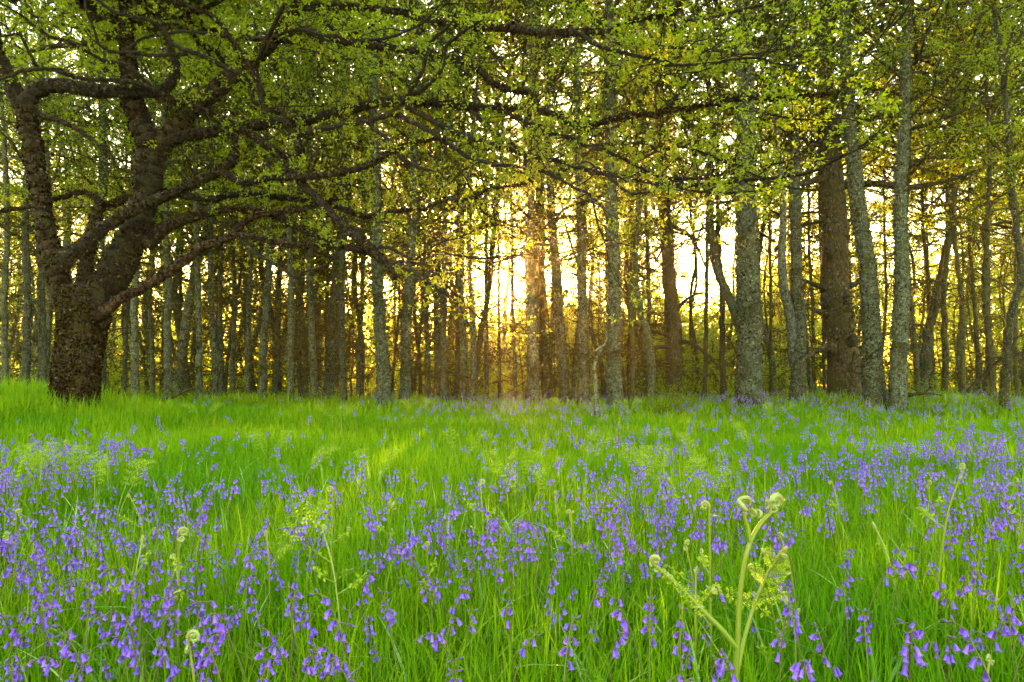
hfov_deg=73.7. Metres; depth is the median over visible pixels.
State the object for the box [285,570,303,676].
bluebell
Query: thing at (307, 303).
woodland tree
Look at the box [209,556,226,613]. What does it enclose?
bluebell
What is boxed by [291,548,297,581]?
bluebell
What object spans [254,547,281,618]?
bluebell
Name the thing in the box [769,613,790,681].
bluebell
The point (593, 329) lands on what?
young tree
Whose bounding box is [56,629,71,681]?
bluebell
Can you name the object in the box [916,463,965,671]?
bracken shoot
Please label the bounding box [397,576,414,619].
bluebell
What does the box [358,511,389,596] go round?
bluebell
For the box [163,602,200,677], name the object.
bluebell
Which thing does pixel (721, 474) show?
bracken fern
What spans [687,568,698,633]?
bluebell
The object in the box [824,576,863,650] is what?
bluebell
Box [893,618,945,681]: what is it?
bluebell
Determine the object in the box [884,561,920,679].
bluebell
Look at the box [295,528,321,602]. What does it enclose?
bluebell
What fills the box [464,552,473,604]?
bluebell
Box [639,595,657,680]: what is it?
bluebell
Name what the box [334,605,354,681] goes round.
bluebell
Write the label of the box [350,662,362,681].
bluebell
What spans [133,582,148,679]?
bluebell
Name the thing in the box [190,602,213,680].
bluebell
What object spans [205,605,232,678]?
bluebell
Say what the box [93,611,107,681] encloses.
bluebell
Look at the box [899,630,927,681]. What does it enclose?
bluebell
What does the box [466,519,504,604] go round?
bluebell
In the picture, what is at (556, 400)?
bracken fern
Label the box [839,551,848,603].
bluebell
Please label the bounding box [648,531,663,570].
bluebell
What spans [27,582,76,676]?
bluebell
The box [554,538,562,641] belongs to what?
bluebell
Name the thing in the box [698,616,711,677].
bluebell
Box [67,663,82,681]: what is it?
bluebell
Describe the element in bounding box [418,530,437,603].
bluebell
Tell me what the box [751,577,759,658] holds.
bluebell
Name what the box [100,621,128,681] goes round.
bluebell
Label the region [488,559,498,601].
bluebell
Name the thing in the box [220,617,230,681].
bluebell
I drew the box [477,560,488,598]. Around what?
bluebell
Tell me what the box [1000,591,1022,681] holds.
bluebell
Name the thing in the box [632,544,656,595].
bluebell
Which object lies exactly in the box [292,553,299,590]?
bluebell
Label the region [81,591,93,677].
bluebell
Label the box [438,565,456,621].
bluebell
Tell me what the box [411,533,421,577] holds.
bluebell
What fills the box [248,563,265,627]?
bluebell
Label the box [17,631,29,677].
bluebell
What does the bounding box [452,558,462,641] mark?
bluebell
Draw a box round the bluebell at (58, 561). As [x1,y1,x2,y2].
[45,551,63,598]
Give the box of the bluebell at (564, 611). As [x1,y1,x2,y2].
[554,596,572,657]
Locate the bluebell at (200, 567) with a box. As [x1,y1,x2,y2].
[189,548,207,625]
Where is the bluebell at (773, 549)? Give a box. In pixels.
[759,545,789,623]
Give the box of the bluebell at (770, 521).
[761,510,777,612]
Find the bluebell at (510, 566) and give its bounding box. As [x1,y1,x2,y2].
[507,548,517,645]
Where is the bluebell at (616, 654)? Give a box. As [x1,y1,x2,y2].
[609,630,626,681]
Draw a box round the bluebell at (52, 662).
[21,656,64,681]
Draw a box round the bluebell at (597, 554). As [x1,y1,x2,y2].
[585,539,602,585]
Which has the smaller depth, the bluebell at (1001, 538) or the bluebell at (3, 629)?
the bluebell at (3, 629)
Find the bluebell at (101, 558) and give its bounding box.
[91,549,112,655]
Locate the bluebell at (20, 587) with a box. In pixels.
[15,574,37,647]
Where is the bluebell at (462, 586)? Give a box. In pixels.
[444,580,472,654]
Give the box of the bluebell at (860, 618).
[855,608,871,681]
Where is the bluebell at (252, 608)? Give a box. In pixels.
[244,580,257,671]
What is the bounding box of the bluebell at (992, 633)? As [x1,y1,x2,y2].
[981,607,1023,681]
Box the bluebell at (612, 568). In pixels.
[607,555,620,618]
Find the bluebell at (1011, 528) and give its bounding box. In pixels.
[1007,513,1016,572]
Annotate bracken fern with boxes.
[0,447,63,519]
[7,441,60,504]
[30,444,91,504]
[86,450,110,526]
[115,459,157,539]
[181,400,222,423]
[245,430,294,473]
[253,494,335,633]
[302,442,340,489]
[315,404,356,434]
[352,446,400,493]
[396,398,431,414]
[444,426,489,479]
[481,446,542,508]
[481,461,548,532]
[549,396,568,417]
[583,432,619,473]
[609,444,671,496]
[617,397,642,415]
[629,451,708,495]
[676,431,698,466]
[686,458,732,516]
[728,420,755,464]
[763,402,797,424]
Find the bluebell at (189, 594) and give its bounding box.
[187,579,194,629]
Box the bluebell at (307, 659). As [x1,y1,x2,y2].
[301,651,323,681]
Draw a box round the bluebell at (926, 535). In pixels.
[920,523,935,589]
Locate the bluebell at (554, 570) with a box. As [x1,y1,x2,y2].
[537,552,571,636]
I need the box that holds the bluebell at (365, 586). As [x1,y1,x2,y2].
[360,569,374,664]
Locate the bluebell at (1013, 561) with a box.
[997,551,1023,608]
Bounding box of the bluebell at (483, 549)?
[478,536,485,576]
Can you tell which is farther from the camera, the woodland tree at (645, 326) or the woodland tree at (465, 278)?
the woodland tree at (465, 278)
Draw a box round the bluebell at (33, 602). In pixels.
[31,590,40,628]
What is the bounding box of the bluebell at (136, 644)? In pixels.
[126,625,142,681]
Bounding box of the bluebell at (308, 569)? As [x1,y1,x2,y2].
[300,555,314,637]
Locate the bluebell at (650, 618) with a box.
[646,599,653,651]
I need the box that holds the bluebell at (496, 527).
[483,521,512,572]
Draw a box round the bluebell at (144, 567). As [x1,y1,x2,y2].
[135,542,146,602]
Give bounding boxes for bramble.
[120,375,166,401]
[147,378,194,400]
[175,387,225,406]
[200,384,240,403]
[241,390,277,406]
[245,384,286,406]
[271,388,321,409]
[281,387,324,405]
[314,392,342,408]
[321,383,361,406]
[363,393,392,410]
[453,383,511,410]
[467,381,501,406]
[512,390,562,414]
[637,379,699,415]
[638,378,697,419]
[655,380,706,406]
[662,388,705,416]
[716,388,754,416]
[764,386,798,406]
[766,394,787,407]
[802,383,851,407]
[811,379,838,397]
[824,388,876,418]
[886,374,927,402]
[897,383,959,418]
[907,370,961,400]
[961,389,1016,421]
[971,376,1022,409]
[986,384,1021,407]
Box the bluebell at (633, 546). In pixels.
[629,534,636,570]
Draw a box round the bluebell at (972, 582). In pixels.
[969,557,987,675]
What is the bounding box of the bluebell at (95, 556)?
[84,543,110,594]
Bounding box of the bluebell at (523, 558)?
[514,543,540,617]
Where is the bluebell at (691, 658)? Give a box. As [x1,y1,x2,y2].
[682,634,693,681]
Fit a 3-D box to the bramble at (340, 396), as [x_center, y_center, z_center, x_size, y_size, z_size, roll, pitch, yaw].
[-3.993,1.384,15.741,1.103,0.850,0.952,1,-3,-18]
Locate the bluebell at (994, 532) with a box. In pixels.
[984,526,998,595]
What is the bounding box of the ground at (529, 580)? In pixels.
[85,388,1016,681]
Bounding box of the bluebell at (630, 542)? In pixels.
[619,518,634,610]
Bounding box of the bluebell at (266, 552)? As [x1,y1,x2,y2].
[252,537,285,599]
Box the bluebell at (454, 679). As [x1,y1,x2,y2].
[446,657,462,681]
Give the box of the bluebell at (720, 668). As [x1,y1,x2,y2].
[707,655,723,681]
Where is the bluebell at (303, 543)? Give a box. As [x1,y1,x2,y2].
[275,527,316,616]
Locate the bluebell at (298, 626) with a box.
[291,611,315,681]
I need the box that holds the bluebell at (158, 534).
[151,525,164,608]
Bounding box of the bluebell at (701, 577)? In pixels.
[697,567,705,632]
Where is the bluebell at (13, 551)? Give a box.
[5,526,14,599]
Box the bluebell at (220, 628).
[185,599,246,681]
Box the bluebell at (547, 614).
[540,598,557,638]
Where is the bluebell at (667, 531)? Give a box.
[659,514,672,573]
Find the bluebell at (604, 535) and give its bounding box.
[596,518,608,582]
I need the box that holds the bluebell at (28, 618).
[3,612,55,680]
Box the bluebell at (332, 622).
[307,588,352,679]
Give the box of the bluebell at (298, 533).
[287,525,315,587]
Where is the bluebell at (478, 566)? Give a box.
[473,548,491,600]
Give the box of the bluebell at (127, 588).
[103,566,143,670]
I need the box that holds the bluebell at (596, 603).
[587,580,606,681]
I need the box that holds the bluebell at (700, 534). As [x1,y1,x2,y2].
[696,519,705,633]
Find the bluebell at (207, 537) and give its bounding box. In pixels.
[199,534,210,605]
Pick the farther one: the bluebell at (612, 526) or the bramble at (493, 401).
the bramble at (493, 401)
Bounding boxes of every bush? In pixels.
[0,336,21,386]
[9,340,147,393]
[14,336,121,390]
[101,339,158,394]
[107,339,148,391]
[108,338,156,394]
[140,337,269,395]
[156,353,235,394]
[206,333,324,396]
[218,356,286,394]
[254,356,322,394]
[339,369,375,398]
[348,367,399,400]
[349,359,414,399]
[367,333,492,400]
[389,356,452,396]
[411,324,522,401]
[422,321,522,399]
[453,353,526,400]
[481,359,511,391]
[491,346,576,400]
[558,359,622,397]
[625,352,701,397]
[635,330,735,397]
[661,313,814,399]
[700,371,733,396]
[719,343,790,396]
[767,342,826,397]
[786,320,913,394]
[820,343,952,392]
[885,357,931,390]
[909,356,999,393]
[936,356,981,393]
[958,359,1023,397]
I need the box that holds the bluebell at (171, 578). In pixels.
[163,563,181,662]
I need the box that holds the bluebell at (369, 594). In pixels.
[355,574,373,664]
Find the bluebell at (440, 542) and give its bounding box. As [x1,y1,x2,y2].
[436,528,446,567]
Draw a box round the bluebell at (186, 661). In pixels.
[182,642,199,681]
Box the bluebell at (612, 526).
[597,511,639,603]
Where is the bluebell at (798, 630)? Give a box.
[781,601,802,663]
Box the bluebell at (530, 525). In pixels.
[511,520,563,603]
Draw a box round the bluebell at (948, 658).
[943,635,961,681]
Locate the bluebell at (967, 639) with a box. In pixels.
[964,629,974,681]
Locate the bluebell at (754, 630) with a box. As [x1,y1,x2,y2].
[743,613,760,680]
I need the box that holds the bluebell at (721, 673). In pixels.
[711,648,738,681]
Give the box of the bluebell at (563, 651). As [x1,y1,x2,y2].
[558,615,580,681]
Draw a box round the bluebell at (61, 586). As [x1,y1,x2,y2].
[53,575,63,617]
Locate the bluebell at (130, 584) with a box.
[127,571,144,663]
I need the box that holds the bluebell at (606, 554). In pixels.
[605,549,613,596]
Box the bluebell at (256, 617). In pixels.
[248,607,263,661]
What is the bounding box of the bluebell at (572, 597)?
[568,585,576,622]
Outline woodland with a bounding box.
[0,209,1023,398]
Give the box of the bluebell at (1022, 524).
[1016,515,1023,538]
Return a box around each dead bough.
[160,383,202,401]
[908,380,941,405]
[966,351,1023,392]
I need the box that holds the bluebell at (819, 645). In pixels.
[808,622,826,681]
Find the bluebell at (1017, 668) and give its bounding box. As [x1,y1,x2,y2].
[1013,635,1023,681]
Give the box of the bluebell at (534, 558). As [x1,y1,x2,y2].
[524,539,539,628]
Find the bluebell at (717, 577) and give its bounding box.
[707,566,731,660]
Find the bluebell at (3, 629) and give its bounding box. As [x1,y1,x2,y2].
[0,613,23,681]
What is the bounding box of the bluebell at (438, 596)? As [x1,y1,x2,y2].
[423,574,446,667]
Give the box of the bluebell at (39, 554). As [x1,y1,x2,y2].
[29,535,43,606]
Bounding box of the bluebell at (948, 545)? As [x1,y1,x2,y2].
[943,526,955,593]
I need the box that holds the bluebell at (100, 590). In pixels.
[78,580,117,666]
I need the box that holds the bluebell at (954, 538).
[947,524,958,566]
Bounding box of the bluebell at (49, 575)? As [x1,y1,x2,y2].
[36,561,72,651]
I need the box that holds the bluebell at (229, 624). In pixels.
[221,608,241,679]
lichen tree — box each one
[211,0,484,407]
[248,0,506,405]
[425,0,667,407]
[426,0,677,404]
[441,0,644,403]
[503,0,733,410]
[621,0,828,408]
[639,0,950,402]
[688,0,976,411]
[757,0,1004,414]
[913,0,1023,413]
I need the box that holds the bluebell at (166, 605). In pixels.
[136,585,185,681]
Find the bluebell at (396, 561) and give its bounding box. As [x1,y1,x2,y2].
[392,545,399,591]
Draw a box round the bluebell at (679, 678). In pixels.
[667,674,693,681]
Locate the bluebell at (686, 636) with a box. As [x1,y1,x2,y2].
[671,604,691,678]
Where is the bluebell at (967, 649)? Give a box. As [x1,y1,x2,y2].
[940,615,991,681]
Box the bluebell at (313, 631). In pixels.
[294,603,318,664]
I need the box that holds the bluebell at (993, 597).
[980,589,1002,647]
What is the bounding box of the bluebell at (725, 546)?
[711,540,730,599]
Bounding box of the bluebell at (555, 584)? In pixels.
[547,574,558,659]
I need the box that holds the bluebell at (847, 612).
[841,587,853,681]
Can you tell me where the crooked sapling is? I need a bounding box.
[525,203,607,420]
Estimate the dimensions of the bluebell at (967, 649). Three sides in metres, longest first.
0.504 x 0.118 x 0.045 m
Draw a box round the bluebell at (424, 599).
[416,581,435,675]
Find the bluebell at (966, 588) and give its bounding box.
[955,570,976,666]
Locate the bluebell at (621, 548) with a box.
[612,528,624,577]
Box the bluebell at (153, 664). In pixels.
[151,639,176,676]
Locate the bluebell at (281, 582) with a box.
[263,563,290,659]
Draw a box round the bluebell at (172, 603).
[156,587,188,681]
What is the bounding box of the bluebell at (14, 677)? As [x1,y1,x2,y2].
[4,654,19,681]
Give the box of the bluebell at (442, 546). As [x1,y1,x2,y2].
[436,532,450,604]
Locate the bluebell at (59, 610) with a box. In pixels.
[43,589,62,680]
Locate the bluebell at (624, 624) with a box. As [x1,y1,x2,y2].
[595,590,643,681]
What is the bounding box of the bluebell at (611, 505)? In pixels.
[599,501,640,592]
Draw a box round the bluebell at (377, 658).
[369,641,379,681]
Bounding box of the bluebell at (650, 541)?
[641,530,665,583]
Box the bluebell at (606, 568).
[594,563,609,618]
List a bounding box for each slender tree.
[0,0,95,387]
[0,0,129,388]
[0,0,144,388]
[0,0,198,382]
[0,0,215,395]
[0,0,229,396]
[0,2,361,400]
[43,0,300,398]
[54,1,243,395]
[60,0,337,397]
[73,0,327,397]
[73,0,368,397]
[93,0,317,394]
[96,41,247,383]
[138,3,282,395]
[143,0,358,398]
[144,1,360,395]
[172,0,336,399]
[176,0,399,401]
[219,0,412,405]
[223,0,504,399]
[229,0,403,400]
[257,3,408,384]
[273,0,523,404]
[296,0,498,400]
[303,0,514,402]
[321,0,536,397]
[323,1,615,401]
[328,0,574,405]
[359,0,584,400]
[405,4,599,399]
[448,0,562,399]
[452,0,649,398]
[460,0,620,402]
[469,0,731,402]
[540,0,872,399]
[593,0,938,396]
[596,2,698,396]
[651,1,923,393]
[661,0,784,401]
[756,0,1023,396]
[761,73,844,395]
[802,0,1023,395]
[805,0,1023,392]
[834,0,1023,396]
[841,37,944,376]
[861,33,992,390]
[874,0,1011,395]
[912,0,1023,399]
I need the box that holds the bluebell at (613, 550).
[606,525,628,610]
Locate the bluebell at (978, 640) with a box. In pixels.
[974,630,990,672]
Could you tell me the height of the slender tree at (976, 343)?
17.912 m
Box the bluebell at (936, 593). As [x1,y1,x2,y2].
[923,572,957,677]
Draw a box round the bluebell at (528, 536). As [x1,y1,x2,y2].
[520,532,529,584]
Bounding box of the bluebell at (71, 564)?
[52,556,86,629]
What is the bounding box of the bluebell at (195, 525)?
[188,502,209,570]
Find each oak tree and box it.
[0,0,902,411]
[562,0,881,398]
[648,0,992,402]
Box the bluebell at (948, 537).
[939,520,957,578]
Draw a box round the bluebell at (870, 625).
[865,610,877,665]
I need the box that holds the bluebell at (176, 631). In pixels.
[167,609,182,681]
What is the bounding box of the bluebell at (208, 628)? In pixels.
[191,611,216,681]
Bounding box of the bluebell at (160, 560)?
[154,554,163,586]
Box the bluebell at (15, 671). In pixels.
[12,665,24,681]
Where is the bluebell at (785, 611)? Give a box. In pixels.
[774,583,800,681]
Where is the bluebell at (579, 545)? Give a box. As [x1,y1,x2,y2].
[571,542,597,579]
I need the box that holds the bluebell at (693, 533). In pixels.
[679,530,706,583]
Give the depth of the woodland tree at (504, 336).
43.43 m
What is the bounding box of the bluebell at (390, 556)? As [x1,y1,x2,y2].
[362,547,406,641]
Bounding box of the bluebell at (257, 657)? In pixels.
[254,643,268,680]
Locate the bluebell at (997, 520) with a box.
[982,515,1019,568]
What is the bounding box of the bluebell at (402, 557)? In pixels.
[388,546,429,630]
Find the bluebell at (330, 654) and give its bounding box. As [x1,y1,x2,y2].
[306,644,350,681]
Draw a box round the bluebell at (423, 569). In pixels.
[421,566,435,618]
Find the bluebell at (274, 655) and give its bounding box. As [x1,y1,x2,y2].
[270,632,282,680]
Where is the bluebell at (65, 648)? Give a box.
[47,624,87,681]
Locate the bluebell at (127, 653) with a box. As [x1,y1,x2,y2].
[107,632,144,681]
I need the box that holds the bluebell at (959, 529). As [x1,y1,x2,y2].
[935,511,985,604]
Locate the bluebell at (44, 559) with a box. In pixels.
[36,553,46,576]
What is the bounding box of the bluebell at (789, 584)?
[759,570,817,663]
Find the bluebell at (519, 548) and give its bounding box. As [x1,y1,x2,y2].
[511,529,526,631]
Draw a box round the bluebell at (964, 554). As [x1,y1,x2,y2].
[961,535,974,615]
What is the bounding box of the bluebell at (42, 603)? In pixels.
[32,580,51,681]
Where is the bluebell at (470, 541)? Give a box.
[468,527,476,585]
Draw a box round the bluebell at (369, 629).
[363,616,375,679]
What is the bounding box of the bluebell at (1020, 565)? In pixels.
[1016,563,1023,573]
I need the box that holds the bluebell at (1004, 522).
[967,520,1018,609]
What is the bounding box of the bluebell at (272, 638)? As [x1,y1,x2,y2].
[251,624,283,681]
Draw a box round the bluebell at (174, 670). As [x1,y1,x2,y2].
[144,637,180,681]
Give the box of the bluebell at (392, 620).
[380,602,403,681]
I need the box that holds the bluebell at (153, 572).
[147,550,163,646]
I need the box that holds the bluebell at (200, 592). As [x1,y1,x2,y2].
[197,579,206,628]
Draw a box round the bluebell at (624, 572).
[620,570,630,613]
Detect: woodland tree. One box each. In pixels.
[0,0,98,380]
[0,0,162,382]
[0,0,203,350]
[0,5,128,369]
[0,8,81,319]
[0,11,31,343]
[0,14,96,384]
[0,29,157,373]
[0,31,111,381]
[0,98,119,346]
[0,109,84,362]
[0,124,78,347]
[0,140,76,370]
[0,164,53,375]
[0,199,58,370]
[1,27,149,394]
[1,179,75,383]
[10,14,225,394]
[20,23,207,379]
[46,129,110,323]
[53,2,184,394]
[53,166,160,372]
[55,52,185,369]
[60,14,219,396]
[65,39,270,393]
[73,178,158,370]
[74,6,259,392]
[83,103,259,377]
[94,69,241,392]
[112,1,330,393]
[116,5,276,396]
[124,158,205,372]
[124,188,185,392]
[145,101,313,392]
[151,20,313,377]
[156,0,357,392]
[156,8,295,393]
[156,97,257,385]
[164,0,426,398]
[171,42,314,393]
[171,154,257,378]
[171,222,273,381]
[185,268,224,382]
[186,149,285,388]
[200,135,285,391]
[205,163,303,380]
[206,216,299,366]
[212,0,433,401]
[213,25,408,396]
[226,15,409,389]
[227,13,335,397]
[227,239,287,351]
[228,136,328,387]
[250,183,323,388]
[255,49,326,391]
[256,142,369,380]
[262,150,357,390]
[265,1,453,397]
[274,138,385,364]
[274,151,391,389]
[279,2,494,394]
[280,6,453,396]
[281,212,352,383]
[291,26,451,382]
[295,83,500,394]
[299,60,402,397]
[302,139,359,396]
[324,184,402,397]
[345,125,418,388]
[350,2,544,395]
[351,0,521,396]
[355,57,483,376]
[357,141,426,381]
[365,167,419,367]
[366,165,448,371]
[369,6,519,399]
[391,89,508,355]
[397,167,499,384]
[402,0,604,398]
[402,136,502,337]
[407,0,643,401]
[421,175,488,376]
[430,0,686,400]
[434,0,630,398]
[448,183,516,357]
[475,144,599,394]
[476,0,726,383]
[481,124,566,393]
[489,182,575,367]
[504,142,605,384]
[542,0,733,401]
[545,130,642,398]
[545,181,622,365]
[546,57,686,396]
[557,20,719,397]
[557,163,628,372]
[561,210,604,391]
[563,172,661,395]
[565,1,818,396]
[565,18,732,397]
[586,155,661,395]
[590,187,688,396]
[592,72,734,391]
[592,215,659,397]
[597,99,720,388]
[598,197,699,359]
[628,0,939,379]
[634,93,728,377]
[638,131,730,384]
[664,0,1004,395]
[671,131,805,388]
[675,6,921,395]
[692,67,817,385]
[706,74,845,391]
[715,145,819,396]
[736,57,919,347]
[761,162,881,379]
[779,113,915,324]
[801,109,935,344]
[803,143,920,348]
[805,194,890,334]
[806,0,1023,391]
[812,0,1022,390]
[815,69,981,387]
[816,0,1023,396]
[842,17,1015,385]
[855,1,1023,395]
[858,1,1023,282]
[860,195,948,377]
[864,5,1023,393]
[881,80,1023,374]
[914,0,1023,209]
[928,163,1023,369]
[938,93,1023,372]
[939,154,1023,370]
[940,159,1023,381]
[961,60,1023,259]
[964,78,1023,249]
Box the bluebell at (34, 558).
[30,531,47,643]
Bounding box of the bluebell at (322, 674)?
[314,654,327,681]
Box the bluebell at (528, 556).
[526,553,530,599]
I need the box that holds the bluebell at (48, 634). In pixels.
[41,624,55,681]
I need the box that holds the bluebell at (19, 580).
[6,567,29,618]
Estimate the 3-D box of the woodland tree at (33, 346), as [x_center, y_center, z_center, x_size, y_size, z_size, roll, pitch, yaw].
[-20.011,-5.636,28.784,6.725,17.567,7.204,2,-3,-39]
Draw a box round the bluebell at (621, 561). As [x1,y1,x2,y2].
[611,531,623,616]
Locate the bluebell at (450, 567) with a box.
[449,549,456,590]
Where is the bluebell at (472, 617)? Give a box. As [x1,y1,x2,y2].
[465,608,478,676]
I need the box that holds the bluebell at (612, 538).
[604,528,626,583]
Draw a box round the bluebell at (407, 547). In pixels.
[395,540,421,623]
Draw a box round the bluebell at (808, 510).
[799,494,822,591]
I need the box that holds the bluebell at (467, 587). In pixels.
[458,578,472,650]
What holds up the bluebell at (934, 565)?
on the ground at (529, 580)
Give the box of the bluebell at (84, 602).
[77,577,95,679]
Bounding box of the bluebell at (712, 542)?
[706,533,719,577]
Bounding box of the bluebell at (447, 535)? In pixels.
[440,518,452,590]
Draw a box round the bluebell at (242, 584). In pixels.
[238,575,252,681]
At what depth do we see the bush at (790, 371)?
26.68 m
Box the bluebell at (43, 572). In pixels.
[36,556,45,581]
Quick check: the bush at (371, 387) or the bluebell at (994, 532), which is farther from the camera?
the bush at (371, 387)
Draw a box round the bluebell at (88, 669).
[66,643,104,681]
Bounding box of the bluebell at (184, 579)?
[168,557,191,654]
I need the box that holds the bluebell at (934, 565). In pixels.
[928,560,943,596]
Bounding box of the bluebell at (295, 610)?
[281,581,299,681]
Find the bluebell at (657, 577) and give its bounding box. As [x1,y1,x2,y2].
[652,546,661,620]
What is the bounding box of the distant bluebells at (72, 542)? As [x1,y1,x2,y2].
[0,388,1023,678]
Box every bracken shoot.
[2,508,21,613]
[56,440,80,471]
[100,454,108,501]
[108,535,150,671]
[118,494,159,570]
[169,525,187,678]
[185,628,199,681]
[264,530,289,620]
[305,485,354,599]
[312,524,366,679]
[377,501,396,596]
[420,541,437,638]
[463,479,495,562]
[547,490,565,549]
[551,509,590,575]
[649,491,789,680]
[664,539,699,672]
[668,478,684,528]
[693,565,708,678]
[694,500,721,675]
[751,574,800,681]
[777,531,799,655]
[827,481,842,544]
[872,521,907,642]
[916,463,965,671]
[917,480,942,540]
[985,654,994,681]
[1008,477,1023,577]
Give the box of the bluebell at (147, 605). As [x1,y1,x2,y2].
[119,594,169,681]
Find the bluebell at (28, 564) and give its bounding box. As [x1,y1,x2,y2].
[22,558,38,604]
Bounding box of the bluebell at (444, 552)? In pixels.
[441,536,452,596]
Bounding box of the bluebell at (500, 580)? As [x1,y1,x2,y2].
[493,560,503,653]
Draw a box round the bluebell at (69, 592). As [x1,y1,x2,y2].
[64,577,75,624]
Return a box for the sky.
[0,0,1023,385]
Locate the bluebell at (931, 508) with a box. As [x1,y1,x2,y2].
[920,501,938,586]
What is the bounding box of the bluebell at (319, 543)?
[315,530,326,584]
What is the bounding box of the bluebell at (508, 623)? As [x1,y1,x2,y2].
[499,583,514,678]
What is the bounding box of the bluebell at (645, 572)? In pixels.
[638,562,649,600]
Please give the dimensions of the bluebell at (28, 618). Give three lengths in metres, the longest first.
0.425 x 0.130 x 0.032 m
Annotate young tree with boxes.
[73,231,120,355]
[110,251,160,390]
[113,250,172,386]
[184,217,261,384]
[257,260,306,389]
[321,260,376,395]
[388,280,433,392]
[411,248,468,397]
[502,269,548,399]
[525,268,577,395]
[563,272,588,383]
[567,264,626,380]
[568,249,626,395]
[569,292,604,386]
[587,252,659,395]
[592,287,627,379]
[594,260,660,395]
[599,170,726,392]
[622,243,699,392]
[639,205,715,381]
[656,299,689,372]
[724,169,817,395]
[761,257,808,391]
[762,287,789,395]
[766,196,859,388]
[766,289,809,397]
[780,278,821,394]
[815,231,886,370]
[852,266,890,356]
[881,274,921,378]
[912,267,973,379]
[916,219,1013,393]
[919,170,1023,395]
[936,214,1022,391]
[938,244,1001,391]
[955,177,1023,392]
[965,173,1023,396]
[983,291,1010,389]
[992,248,1023,375]
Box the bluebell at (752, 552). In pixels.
[750,540,758,658]
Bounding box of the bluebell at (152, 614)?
[132,606,165,649]
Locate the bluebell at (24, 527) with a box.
[0,512,37,571]
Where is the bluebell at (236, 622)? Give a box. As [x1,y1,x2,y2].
[225,615,242,647]
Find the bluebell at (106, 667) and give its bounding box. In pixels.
[99,658,113,681]
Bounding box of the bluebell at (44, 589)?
[2,570,60,669]
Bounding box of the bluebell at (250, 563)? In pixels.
[228,550,261,667]
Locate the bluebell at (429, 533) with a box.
[418,520,434,590]
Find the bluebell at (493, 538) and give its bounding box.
[485,533,499,661]
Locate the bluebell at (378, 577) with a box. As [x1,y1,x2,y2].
[373,559,388,621]
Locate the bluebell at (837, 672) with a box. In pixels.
[808,648,842,681]
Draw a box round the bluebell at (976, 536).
[965,527,984,554]
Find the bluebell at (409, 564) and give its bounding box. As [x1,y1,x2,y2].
[406,557,421,594]
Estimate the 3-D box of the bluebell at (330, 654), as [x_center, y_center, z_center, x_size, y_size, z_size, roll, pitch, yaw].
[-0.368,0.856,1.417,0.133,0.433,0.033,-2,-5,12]
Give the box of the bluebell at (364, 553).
[356,548,377,618]
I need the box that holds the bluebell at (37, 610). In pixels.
[30,604,43,622]
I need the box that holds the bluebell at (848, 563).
[843,549,855,627]
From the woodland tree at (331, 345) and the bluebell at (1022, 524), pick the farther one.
the woodland tree at (331, 345)
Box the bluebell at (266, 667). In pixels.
[257,658,281,681]
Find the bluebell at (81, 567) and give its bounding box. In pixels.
[64,558,95,623]
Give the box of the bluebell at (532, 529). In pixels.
[520,518,544,599]
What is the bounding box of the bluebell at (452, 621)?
[439,594,465,681]
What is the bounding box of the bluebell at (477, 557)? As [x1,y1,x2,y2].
[468,545,483,605]
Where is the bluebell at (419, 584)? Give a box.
[413,557,420,619]
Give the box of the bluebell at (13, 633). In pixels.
[1,608,30,681]
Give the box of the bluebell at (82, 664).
[74,650,91,678]
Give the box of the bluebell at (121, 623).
[95,611,146,681]
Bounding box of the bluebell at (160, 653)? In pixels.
[153,633,178,681]
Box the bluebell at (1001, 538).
[997,533,1005,555]
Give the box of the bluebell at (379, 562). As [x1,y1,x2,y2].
[371,551,384,615]
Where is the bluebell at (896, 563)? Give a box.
[861,546,919,676]
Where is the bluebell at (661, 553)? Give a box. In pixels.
[646,537,668,676]
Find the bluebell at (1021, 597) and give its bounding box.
[1008,594,1023,658]
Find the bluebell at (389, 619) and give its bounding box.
[377,587,398,681]
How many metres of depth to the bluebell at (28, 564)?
2.46 m
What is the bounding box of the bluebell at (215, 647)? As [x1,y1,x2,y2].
[195,634,226,681]
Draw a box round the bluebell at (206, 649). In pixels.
[185,626,221,681]
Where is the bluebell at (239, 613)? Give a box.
[223,605,244,664]
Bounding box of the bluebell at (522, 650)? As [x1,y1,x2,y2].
[513,629,542,681]
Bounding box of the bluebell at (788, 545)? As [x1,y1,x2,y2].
[770,529,806,599]
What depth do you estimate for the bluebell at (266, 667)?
1.41 m
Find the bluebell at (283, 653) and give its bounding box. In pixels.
[254,644,297,681]
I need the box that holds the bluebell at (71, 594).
[62,580,82,639]
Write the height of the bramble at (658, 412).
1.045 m
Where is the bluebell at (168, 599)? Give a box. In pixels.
[156,573,175,659]
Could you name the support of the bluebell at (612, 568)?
on the ground at (529, 580)
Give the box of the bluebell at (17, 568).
[15,559,25,603]
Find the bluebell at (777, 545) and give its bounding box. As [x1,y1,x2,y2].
[760,534,794,588]
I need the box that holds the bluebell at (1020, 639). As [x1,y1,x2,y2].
[998,618,1023,648]
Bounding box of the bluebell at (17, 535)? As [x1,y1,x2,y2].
[2,533,23,618]
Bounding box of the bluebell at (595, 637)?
[589,622,599,668]
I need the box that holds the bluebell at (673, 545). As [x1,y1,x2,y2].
[666,538,676,570]
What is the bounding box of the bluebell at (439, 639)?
[413,632,457,681]
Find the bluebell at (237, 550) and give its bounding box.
[226,543,243,615]
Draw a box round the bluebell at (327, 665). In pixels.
[322,655,340,681]
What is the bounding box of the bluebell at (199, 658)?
[178,630,202,670]
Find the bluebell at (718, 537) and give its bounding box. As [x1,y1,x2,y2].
[713,531,721,577]
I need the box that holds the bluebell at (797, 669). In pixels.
[789,659,816,681]

